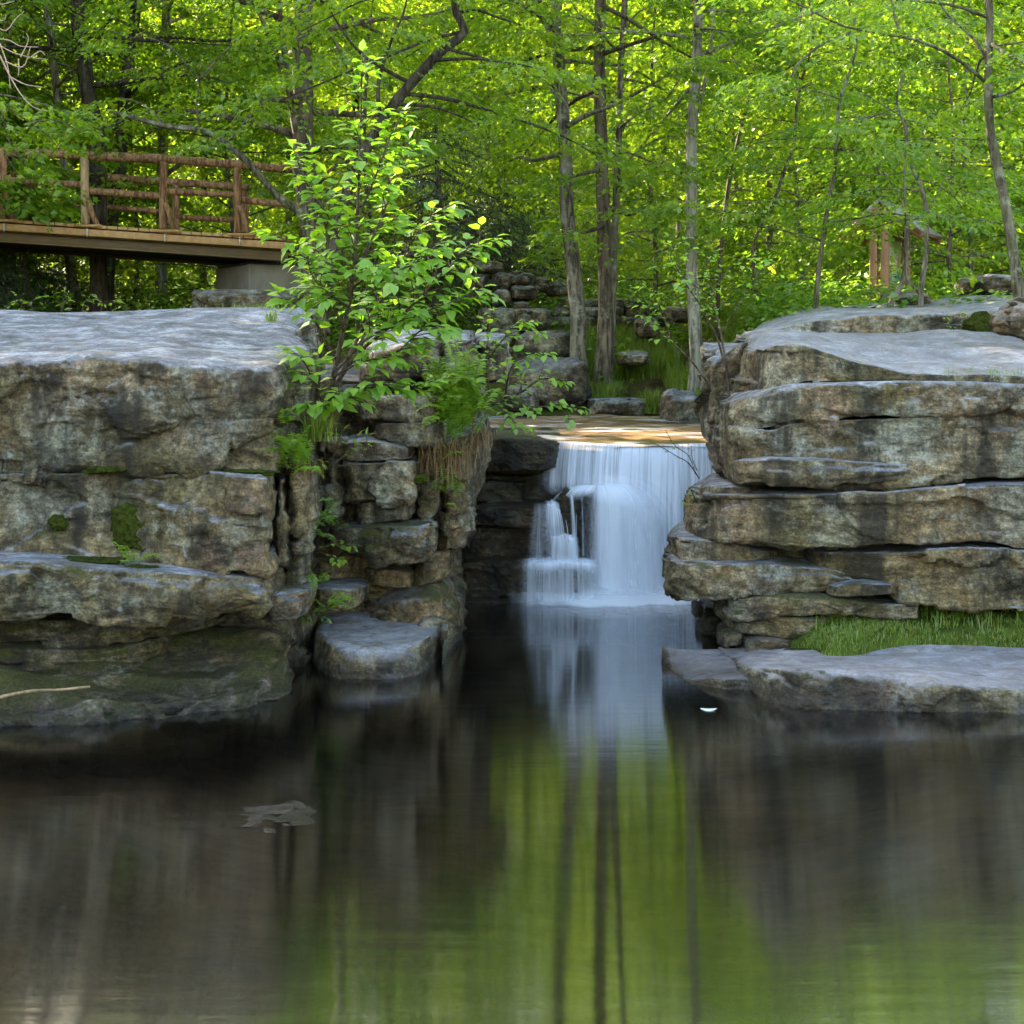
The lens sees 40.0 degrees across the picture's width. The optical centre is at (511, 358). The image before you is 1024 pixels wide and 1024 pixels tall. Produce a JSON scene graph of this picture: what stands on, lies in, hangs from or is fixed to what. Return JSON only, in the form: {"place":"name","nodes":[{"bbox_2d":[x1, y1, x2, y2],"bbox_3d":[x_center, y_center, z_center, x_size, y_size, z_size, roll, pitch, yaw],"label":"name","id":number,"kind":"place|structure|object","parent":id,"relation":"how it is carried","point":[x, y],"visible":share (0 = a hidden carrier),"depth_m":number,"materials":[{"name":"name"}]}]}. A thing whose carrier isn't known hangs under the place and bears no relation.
{"place":"outdoors","nodes":[
{"label":"outdoors","id":0,"kind":"place"},
{"bbox_2d":[0,599,1023,1023],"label":"pool water","id":1,"kind":"structure","parent":0,"point":[536,811],"depth_m":6.39,"materials":[{"name":"liquid"}]},
{"bbox_2d":[240,800,316,832],"bbox_3d":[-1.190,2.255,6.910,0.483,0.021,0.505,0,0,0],"label":"boulder","id":2,"kind":"object","parent":1,"relation":"in","point":[301,815],"visible":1,"depth_m":6.94,"materials":[{"name":"stone"}]},
{"bbox_2d":[661,645,1023,714],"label":"rock slab","id":3,"kind":"object","parent":1,"relation":"in","point":[943,678],"visible":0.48,"depth_m":9.25,"materials":[{"name":"stone"}]},
{"bbox_2d":[15,4,1023,473],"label":"ground","id":4,"kind":"structure","parent":0,"point":[655,386],"depth_m":40.08,"materials":[{"name":"plant"}]},
{"bbox_2d":[0,1,46,110],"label":"dead branch","id":5,"kind":"object","parent":4,"relation":"on","point":[10,77],"visible":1,"depth_m":14.00,"materials":[{"name":"wood"}]},
{"bbox_2d":[0,74,70,312],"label":"tall tree","id":6,"kind":"object","parent":4,"relation":"on","point":[3,139],"visible":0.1,"depth_m":23.78,"materials":[{"name":"green plant"}]},
{"bbox_2d":[0,247,98,312],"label":"shrub","id":7,"kind":"object","parent":4,"relation":"on","point":[26,291],"visible":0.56,"depth_m":22.35,"materials":[{"name":"green plant"}]},
{"bbox_2d":[0,0,132,279],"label":"tall tree","id":8,"kind":"object","parent":4,"relation":"on","point":[43,209],"visible":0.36,"depth_m":20.77,"materials":[{"name":"green plant"}]},
{"bbox_2d":[0,0,151,310],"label":"conifer","id":9,"kind":"object","parent":4,"relation":"on","point":[30,66],"visible":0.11,"depth_m":24.96,"materials":[{"name":"green plant"}]},
{"bbox_2d":[0,0,192,310],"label":"understorey tree","id":10,"kind":"object","parent":4,"relation":"on","point":[19,77],"visible":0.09,"depth_m":26.63,"materials":[{"name":"green plant"}]},
{"bbox_2d":[0,0,291,311],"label":"tree","id":11,"kind":"object","parent":4,"relation":"on","point":[88,85],"visible":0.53,"depth_m":22.71,"materials":[{"name":"green plant"}]},
{"bbox_2d":[0,307,326,726],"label":"rock cliff","id":12,"kind":"structure","parent":4,"relation":"on","point":[142,433],"depth_m":9.34,"materials":[{"name":"stone"}]},
{"bbox_2d":[0,685,89,698],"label":"stick","id":13,"kind":"object","parent":12,"relation":"on","point":[32,691],"visible":1,"depth_m":8.77,"materials":[{"name":"wood"}]},
{"bbox_2d":[5,286,124,312],"bbox_3d":[-4.111,-0.542,12.903,1.097,0.261,0.316,0,0,0],"label":"shrub","id":14,"kind":"object","parent":12,"relation":"on","point":[100,304],"visible":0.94,"depth_m":12.90,"materials":[{"name":"green plant"}]},
{"bbox_2d":[258,408,323,478],"bbox_3d":[-1.495,0.577,9.498,0.510,0.491,0.391,0,0,0],"label":"fern","id":15,"kind":"object","parent":12,"relation":"on","point":[297,446],"visible":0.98,"depth_m":9.54,"materials":[{"name":"green plant"}]},
{"bbox_2d":[291,408,342,441],"bbox_3d":[-1.376,0.456,9.869,0.412,0.250,0.479,0,0,0],"label":"grass tuft","id":16,"kind":"object","parent":12,"relation":"on","point":[320,434],"visible":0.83,"depth_m":9.81,"materials":[{"name":"plant"}]},
{"bbox_2d":[312,497,348,541],"bbox_3d":[-1.321,1.168,10.108,0.302,0.346,0.364,0,0,21],"label":"fern","id":17,"kind":"object","parent":12,"relation":"on","point":[328,517],"visible":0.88,"depth_m":10.10,"materials":[{"name":"green plant"}]},
{"bbox_2d":[250,39,511,450],"bbox_3d":[-0.901,-0.802,9.945,1.797,2.953,1.264,0,0,0],"label":"sapling","id":18,"kind":"object","parent":12,"relation":"on","point":[334,400],"visible":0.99,"depth_m":9.79,"materials":[{"name":"green plant"}]},
{"bbox_2d":[12,24,314,268],"bbox_3d":[-4.299,-2.620,17.331,3.700,3.013,1.934,0,0,-8],"label":"leaning tree","id":19,"kind":"object","parent":4,"relation":"on","point":[297,210],"visible":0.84,"depth_m":17.48,"materials":[{"name":"green plant"}]},
{"bbox_2d":[2,1,352,315],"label":"understorey tree","id":20,"kind":"object","parent":4,"relation":"on","point":[187,14],"visible":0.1,"depth_m":26.43,"materials":[{"name":"green plant"}]},
{"bbox_2d":[11,0,355,309],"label":"tree","id":21,"kind":"object","parent":4,"relation":"on","point":[162,272],"visible":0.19,"depth_m":26.41,"materials":[{"name":"green plant"}]},
{"bbox_2d":[0,0,386,311],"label":"tree","id":22,"kind":"object","parent":4,"relation":"on","point":[125,92],"visible":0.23,"depth_m":24.41,"materials":[{"name":"green plant"}]},
{"bbox_2d":[95,0,369,289],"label":"forest tree","id":23,"kind":"object","parent":4,"relation":"on","point":[203,274],"visible":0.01,"depth_m":35.92,"materials":[{"name":"green plant"}]},
{"bbox_2d":[39,0,432,322],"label":"understorey tree","id":24,"kind":"object","parent":4,"relation":"on","point":[121,185],"visible":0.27,"depth_m":24.62,"materials":[{"name":"green plant"}]},
{"bbox_2d":[190,289,300,307],"bbox_3d":[-3.825,-0.776,20.272,1.662,0.422,1.472,0,0,0],"label":"boulder","id":25,"kind":"object","parent":4,"relation":"on","point":[211,298],"visible":0.48,"depth_m":19.64,"materials":[{"name":"stone"}]},
{"bbox_2d":[216,262,300,291],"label":"bridge pier","id":26,"kind":"structure","parent":25,"relation":"on","point":[251,275],"depth_m":21.10,"materials":[{"name":"concrete"}]},
{"bbox_2d":[0,147,298,265],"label":"footbridge","id":27,"kind":"object","parent":26,"relation":"on","point":[175,243],"visible":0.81,"depth_m":20.49,"materials":[{"name":"brown wood"}]},
{"bbox_2d":[27,0,535,333],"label":"tree","id":28,"kind":"object","parent":4,"relation":"on","point":[300,117],"visible":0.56,"depth_m":18.46,"materials":[{"name":"green plant"}]},
{"bbox_2d":[0,81,111,204],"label":"maple bough","id":29,"kind":"object","parent":28,"relation":"attached to","point":[29,172],"visible":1,"depth_m":15.19,"materials":[{"name":"green plant"}]},
{"bbox_2d":[144,0,449,255],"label":"forest tree","id":30,"kind":"object","parent":4,"relation":"on","point":[216,3],"visible":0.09,"depth_m":33.92,"materials":[{"name":"green plant"}]},
{"bbox_2d":[177,0,497,252],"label":"forest tree","id":31,"kind":"object","parent":4,"relation":"on","point":[355,100],"visible":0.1,"depth_m":37.92,"materials":[{"name":"green plant"}]},
{"bbox_2d":[310,425,377,469],"bbox_3d":[-1.164,0.617,9.726,0.484,0.320,0.257,0,0,0],"label":"shrub","id":32,"kind":"object","parent":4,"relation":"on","point":[345,454],"visible":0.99,"depth_m":9.70,"materials":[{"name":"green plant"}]},
{"bbox_2d":[156,0,554,329],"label":"understorey tree","id":33,"kind":"object","parent":4,"relation":"on","point":[281,189],"visible":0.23,"depth_m":24.46,"materials":[{"name":"green plant"}]},
{"bbox_2d":[312,548,467,678],"bbox_3d":[-0.981,2.134,11.226,1.235,1.006,2.808,0,0,0],"label":"flat boulder","id":34,"kind":"object","parent":4,"relation":"on","point":[394,633],"visible":0.63,"depth_m":10.50,"materials":[{"name":"stone"}]},
{"bbox_2d":[314,329,512,617],"bbox_3d":[-0.986,1.182,12.430,1.986,2.916,4.304,0,0,0],"label":"rock buttress","id":35,"kind":"object","parent":4,"relation":"on","point":[402,530],"visible":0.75,"depth_m":10.80,"materials":[{"name":"stone"}]},
{"bbox_2d":[430,465,464,506],"bbox_3d":[-0.486,0.964,10.721,0.280,0.340,0.295,0,0,0],"label":"fern","id":36,"kind":"object","parent":35,"relation":"on","point":[456,487],"visible":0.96,"depth_m":10.67,"materials":[{"name":"green plant"}]},
{"bbox_2d":[407,429,489,497],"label":"dry grass","id":37,"kind":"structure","parent":35,"relation":"on","point":[440,459],"depth_m":10.65,"materials":[{"name":"plant"}]},
{"bbox_2d":[412,336,502,457],"bbox_3d":[-0.426,0.263,10.613,0.747,0.992,0.545,0,0,0],"label":"fern","id":38,"kind":"object","parent":35,"relation":"on","point":[458,399],"visible":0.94,"depth_m":10.58,"materials":[{"name":"green plant"}]},
{"bbox_2d":[462,415,497,471],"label":"dry grass","id":39,"kind":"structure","parent":35,"relation":"on","point":[479,435],"depth_m":10.98,"materials":[{"name":"plant"}]},
{"bbox_2d":[474,294,590,434],"bbox_3d":[0.121,0.049,11.097,1.000,1.112,0.586,0,0,0],"label":"sapling","id":40,"kind":"object","parent":35,"relation":"on","point":[537,409],"visible":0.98,"depth_m":11.03,"materials":[{"name":"green plant"}]},
{"bbox_2d":[193,0,660,296],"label":"leaning tree","id":41,"kind":"object","parent":4,"relation":"on","point":[414,79],"visible":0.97,"depth_m":15.58,"materials":[{"name":"green plant"}]},
{"bbox_2d":[316,0,544,233],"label":"forest tree","id":42,"kind":"object","parent":4,"relation":"on","point":[421,100],"visible":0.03,"depth_m":40.91,"materials":[{"name":"green plant"}]},
{"bbox_2d":[321,100,558,338],"bbox_3d":[-1.462,-1.949,23.308,5.112,4.803,4.740,0,0,22],"label":"conifer","id":43,"kind":"object","parent":4,"relation":"on","point":[438,195],"visible":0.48,"depth_m":23.10,"materials":[{"name":"green plant"}]},
{"bbox_2d":[471,274,492,292],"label":"boulder","id":44,"kind":"object","parent":4,"relation":"on","point":[484,279],"visible":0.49,"depth_m":21.26,"materials":[{"name":"stone"}]},
{"bbox_2d":[472,261,503,273],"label":"boulder","id":45,"kind":"object","parent":44,"relation":"on","point":[491,267],"visible":0.86,"depth_m":21.12,"materials":[{"name":"stone"}]},
{"bbox_2d":[313,0,658,307],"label":"understorey tree","id":46,"kind":"object","parent":4,"relation":"on","point":[577,106],"visible":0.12,"depth_m":30.11,"materials":[{"name":"green plant"}]},
{"bbox_2d":[492,289,511,307],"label":"boulder","id":47,"kind":"object","parent":4,"relation":"on","point":[504,295],"visible":0.82,"depth_m":20.80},
{"bbox_2d":[491,272,510,290],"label":"boulder","id":48,"kind":"object","parent":47,"relation":"on","point":[501,280],"visible":0.76,"depth_m":21.03,"materials":[{"name":"stone"}]},
{"bbox_2d":[359,0,658,272],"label":"forest tree","id":49,"kind":"object","parent":4,"relation":"on","point":[383,92],"visible":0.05,"depth_m":35.95,"materials":[{"name":"green plant"}]},
{"bbox_2d":[0,0,1023,296],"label":"forest","id":50,"kind":"object","parent":4,"relation":"on","point":[192,168],"visible":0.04,"depth_m":33.96,"materials":[{"name":"green plant"}]},
{"bbox_2d":[0,266,1023,399],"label":"undergrowth","id":51,"kind":"object","parent":4,"relation":"on","point":[335,323],"visible":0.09,"depth_m":22.21,"materials":[{"name":"green plant"}]},
{"bbox_2d":[405,158,620,323],"bbox_3d":[0.178,-1.993,25.487,4.129,3.515,4.885,0,0,24],"label":"conifer","id":52,"kind":"object","parent":4,"relation":"on","point":[525,244],"visible":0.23,"depth_m":25.29,"materials":[{"name":"green plant"}]},
{"bbox_2d":[501,384,539,411],"bbox_3d":[0.115,0.508,17.999,0.503,0.355,0.872,0,0,0],"label":"boulder","id":53,"kind":"object","parent":4,"relation":"on","point":[532,399],"visible":0.65,"depth_m":17.65,"materials":[{"name":"stone"}]},
{"bbox_2d":[462,426,597,603],"bbox_3d":[0.939,1.784,15.089,3.460,2.080,4.418,0,0,0],"label":"waterfall ledge","id":54,"kind":"object","parent":4,"relation":"on","point":[513,534],"visible":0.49,"depth_m":13.19,"materials":[{"name":"stone"}]},
{"bbox_2d":[526,441,715,609],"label":"waterfall","id":55,"kind":"structure","parent":54,"relation":"on","point":[641,492],"depth_m":13.11,"materials":[{"name":"liquid"}]},
{"bbox_2d":[509,330,569,359],"bbox_3d":[0.463,-0.145,19.750,1.072,0.494,1.473,0,0,0],"label":"boulder","id":56,"kind":"object","parent":4,"relation":"on","point":[558,342],"visible":0.48,"depth_m":19.21,"materials":[{"name":"stone"}]},
{"bbox_2d":[495,329,519,341],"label":"boulder","id":57,"kind":"object","parent":56,"relation":"on","point":[512,339],"visible":0.53,"depth_m":19.65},
{"bbox_2d":[478,307,517,331],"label":"boulder","id":58,"kind":"object","parent":57,"relation":"on","point":[508,317],"visible":0.66,"depth_m":19.89,"materials":[{"name":"stone"}]},
{"bbox_2d":[515,308,552,332],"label":"boulder","id":59,"kind":"object","parent":56,"relation":"on","point":[542,316],"visible":0.62,"depth_m":20.16,"materials":[{"name":"stone"}]},
{"bbox_2d":[512,301,529,308],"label":"boulder","id":60,"kind":"object","parent":59,"relation":"on","point":[520,304],"visible":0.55,"depth_m":20.73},
{"bbox_2d":[509,285,538,301],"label":"boulder","id":61,"kind":"object","parent":60,"relation":"on","point":[519,293],"visible":0.91,"depth_m":20.94,"materials":[{"name":"stone"}]},
{"bbox_2d":[508,271,535,287],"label":"boulder","id":62,"kind":"object","parent":61,"relation":"on","point":[520,278],"visible":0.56,"depth_m":21.22,"materials":[{"name":"stone"}]},
{"bbox_2d":[505,357,591,409],"bbox_3d":[0.458,0.327,18.446,1.150,0.704,1.301,0,0,0],"label":"boulder","id":63,"kind":"object","parent":4,"relation":"on","point":[575,371],"visible":0.62,"depth_m":17.89,"materials":[{"name":"stone"}]},
{"bbox_2d":[353,0,795,387],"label":"tree","id":64,"kind":"object","parent":4,"relation":"on","point":[604,354],"visible":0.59,"depth_m":18.71,"materials":[{"name":"green plant"}]},
{"bbox_2d":[356,0,797,381],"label":"tree","id":65,"kind":"object","parent":4,"relation":"on","point":[578,326],"visible":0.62,"depth_m":18.82,"materials":[{"name":"green plant"}]},
{"bbox_2d":[419,0,777,367],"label":"tree","id":66,"kind":"object","parent":4,"relation":"on","point":[620,125],"visible":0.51,"depth_m":19.26,"materials":[{"name":"green plant"}]},
{"bbox_2d":[546,298,665,334],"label":"dry stone wall","id":67,"kind":"structure","parent":4,"relation":"on","point":[622,307],"depth_m":21.55,"materials":[{"name":"stone"}]},
{"bbox_2d":[544,282,567,296],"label":"boulder","id":68,"kind":"object","parent":67,"relation":"on","point":[557,289],"visible":0.86,"depth_m":21.52,"materials":[{"name":"stone"}]},
{"bbox_2d":[585,397,645,415],"bbox_3d":[1.343,0.668,18.215,0.848,0.328,0.942,0,0,0],"label":"boulder","id":69,"kind":"object","parent":4,"relation":"on","point":[626,406],"visible":0.61,"depth_m":17.83,"materials":[{"name":"stone"}]},
{"bbox_2d":[615,350,648,366],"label":"boulder","id":70,"kind":"object","parent":4,"relation":"on","point":[636,358],"visible":0.94,"depth_m":18.76,"materials":[{"name":"stone"}]},
{"bbox_2d":[631,386,661,413],"bbox_3d":[1.768,0.510,17.911,0.721,0.387,0.568,0,0,24],"label":"grass tuft","id":71,"kind":"object","parent":4,"relation":"on","point":[651,407],"visible":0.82,"depth_m":17.86,"materials":[{"name":"plant"}]},
{"bbox_2d":[515,1,796,301],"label":"forest tree","id":72,"kind":"object","parent":4,"relation":"on","point":[679,227],"visible":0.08,"depth_m":33.27,"materials":[{"name":"green plant"}]},
{"bbox_2d":[476,0,840,329],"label":"understorey tree","id":73,"kind":"object","parent":4,"relation":"on","point":[589,254],"visible":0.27,"depth_m":23.16,"materials":[{"name":"green plant"}]},
{"bbox_2d":[660,306,687,322],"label":"boulder","id":74,"kind":"object","parent":4,"relation":"on","point":[678,314],"visible":0.86,"depth_m":20.47,"materials":[{"name":"stone"}]},
{"bbox_2d":[659,388,699,423],"bbox_3d":[2.083,0.629,17.178,0.567,0.530,1.087,0,0,0],"label":"boulder","id":75,"kind":"object","parent":4,"relation":"on","point":[677,406],"visible":0.66,"depth_m":16.73,"materials":[{"name":"stone"}]},
{"bbox_2d":[449,0,966,393],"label":"tree","id":76,"kind":"object","parent":4,"relation":"on","point":[694,329],"visible":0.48,"depth_m":17.86,"materials":[{"name":"green plant"}]},
{"bbox_2d":[515,0,941,306],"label":"understorey tree","id":77,"kind":"object","parent":4,"relation":"on","point":[624,260],"visible":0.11,"depth_m":28.97,"materials":[{"name":"green plant"}]},
{"bbox_2d":[682,299,796,413],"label":"undergrowth","id":78,"kind":"object","parent":4,"relation":"on","point":[741,327],"visible":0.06,"depth_m":17.79,"materials":[{"name":"green plant"}]},
{"bbox_2d":[591,0,918,340],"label":"young tree","id":79,"kind":"object","parent":4,"relation":"on","point":[728,191],"visible":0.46,"depth_m":20.38,"materials":[{"name":"green plant"}]},
{"bbox_2d":[633,2,974,311],"bbox_3d":[3.761,-2.577,19.100,4.283,5.156,3.906,0,0,-31],"label":"young tree","id":80,"kind":"object","parent":4,"relation":"on","point":[774,120],"visible":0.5,"depth_m":18.95,"materials":[{"name":"green plant"}]},
{"bbox_2d":[638,0,976,266],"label":"forest tree","id":81,"kind":"object","parent":4,"relation":"on","point":[770,236],"visible":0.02,"depth_m":36.91,"materials":[{"name":"green plant"}]},
{"bbox_2d":[596,0,1023,318],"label":"understorey tree","id":82,"kind":"object","parent":4,"relation":"on","point":[777,254],"visible":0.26,"depth_m":23.14,"materials":[{"name":"green plant"}]},
{"bbox_2d":[650,0,1023,311],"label":"understorey tree","id":83,"kind":"object","parent":4,"relation":"on","point":[901,54],"visible":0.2,"depth_m":24.21,"materials":[{"name":"green plant"}]},
{"bbox_2d":[658,0,1023,277],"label":"forest tree","id":84,"kind":"object","parent":4,"relation":"on","point":[972,46],"visible":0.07,"depth_m":31.95,"materials":[{"name":"green plant"}]},
{"bbox_2d":[661,295,1023,651],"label":"rock cliff","id":85,"kind":"structure","parent":4,"relation":"on","point":[863,465],"depth_m":10.46,"materials":[{"name":"stone"}]},
{"bbox_2d":[618,232,774,407],"bbox_3d":[1.443,-0.304,11.152,1.194,1.399,0.629,0,0,-7],"label":"sapling","id":86,"kind":"object","parent":85,"relation":"on","point":[690,283],"visible":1,"depth_m":11.19,"materials":[{"name":"green plant"}]},
{"bbox_2d":[622,0,1020,308],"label":"young tree","id":87,"kind":"object","parent":85,"relation":"on","point":[852,130],"visible":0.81,"depth_m":16.18,"materials":[{"name":"green plant"}]},
{"bbox_2d":[695,0,1023,297],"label":"curved tree","id":88,"kind":"object","parent":85,"relation":"on","point":[990,143],"visible":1,"depth_m":13.49,"materials":[{"name":"green plant"}]},
{"bbox_2d":[766,74,1023,307],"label":"young tree","id":89,"kind":"object","parent":85,"relation":"on","point":[829,201],"visible":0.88,"depth_m":15.70,"materials":[{"name":"green plant"}]},
{"bbox_2d":[781,125,1023,306],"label":"young tree","id":90,"kind":"object","parent":85,"relation":"on","point":[898,289],"visible":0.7,"depth_m":16.17,"materials":[{"name":"green plant"}]},
{"bbox_2d":[877,291,931,304],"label":"boulder","id":91,"kind":"object","parent":85,"relation":"on","point":[927,299],"visible":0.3,"depth_m":16.17,"materials":[{"name":"stone"}]},
{"bbox_2d":[954,274,1011,296],"bbox_3d":[5.907,-0.889,17.468,0.695,0.306,1.098,0,0,0],"label":"boulder","id":92,"kind":"object","parent":85,"relation":"on","point":[1000,283],"visible":0.49,"depth_m":17.07,"materials":[{"name":"stone"}]},
{"bbox_2d":[988,297,1023,340],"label":"loose rock","id":93,"kind":"object","parent":85,"relation":"on","point":[1007,320],"visible":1,"depth_m":12.45,"materials":[{"name":"stone"}]},
{"bbox_2d":[719,277,1012,341],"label":"undergrowth","id":94,"kind":"object","parent":4,"relation":"on","point":[800,296],"visible":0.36,"depth_m":17.39,"materials":[{"name":"green plant"}]},
{"bbox_2d":[838,199,942,301],"bbox_3d":[5.241,-1.250,19.476,1.172,1.817,1.200,0,0,30],"label":"notice board","id":95,"kind":"object","parent":4,"relation":"on","point":[886,251],"visible":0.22,"depth_m":19.03,"materials":[{"name":"brown wood"}]},
{"bbox_2d":[761,0,1023,297],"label":"understorey tree","id":96,"kind":"object","parent":4,"relation":"on","point":[936,107],"visible":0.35,"depth_m":21.84,"materials":[{"name":"green plant"}]},
{"bbox_2d":[782,0,1023,305],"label":"young tree","id":97,"kind":"object","parent":4,"relation":"on","point":[977,104],"visible":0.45,"depth_m":19.63,"materials":[{"name":"green plant"}]},
{"bbox_2d":[814,0,1023,278],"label":"understorey tree","id":98,"kind":"object","parent":4,"relation":"on","point":[947,186],"visible":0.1,"depth_m":27.84,"materials":[{"name":"green plant"}]},
{"bbox_2d":[972,2,1023,267],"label":"tall tree","id":99,"kind":"object","parent":4,"relation":"on","point":[1006,36],"visible":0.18,"depth_m":24.17,"materials":[{"name":"green plant"}]},
{"bbox_2d":[488,414,707,450],"bbox_3d":[0.900,0.798,15.860,3.600,0.188,4.880,0,0,0],"label":"stream bed","id":100,"kind":"object","parent":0,"point":[593,429],"visible":0.45,"depth_m":15.76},
{"bbox_2d":[549,302,762,406],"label":"bank grass","id":101,"kind":"structure","parent":0,"point":[667,359],"depth_m":19.60,"materials":[{"name":"plant"}]},
{"bbox_2d":[634,316,658,338],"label":"boulder","id":102,"kind":"object","parent":101,"relation":"on","point":[643,331],"visible":0.84,"depth_m":20.20,"materials":[{"name":"stone"}]},
{"bbox_2d":[715,605,1023,655],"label":"grass bank","id":103,"kind":"structure","parent":0,"point":[958,630],"depth_m":10.24,"materials":[{"name":"plant"}]},
{"bbox_2d":[810,604,1023,630],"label":"tall grass","id":104,"kind":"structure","parent":103,"relation":"on","point":[981,616],"depth_m":10.41,"materials":[{"name":"plant"}]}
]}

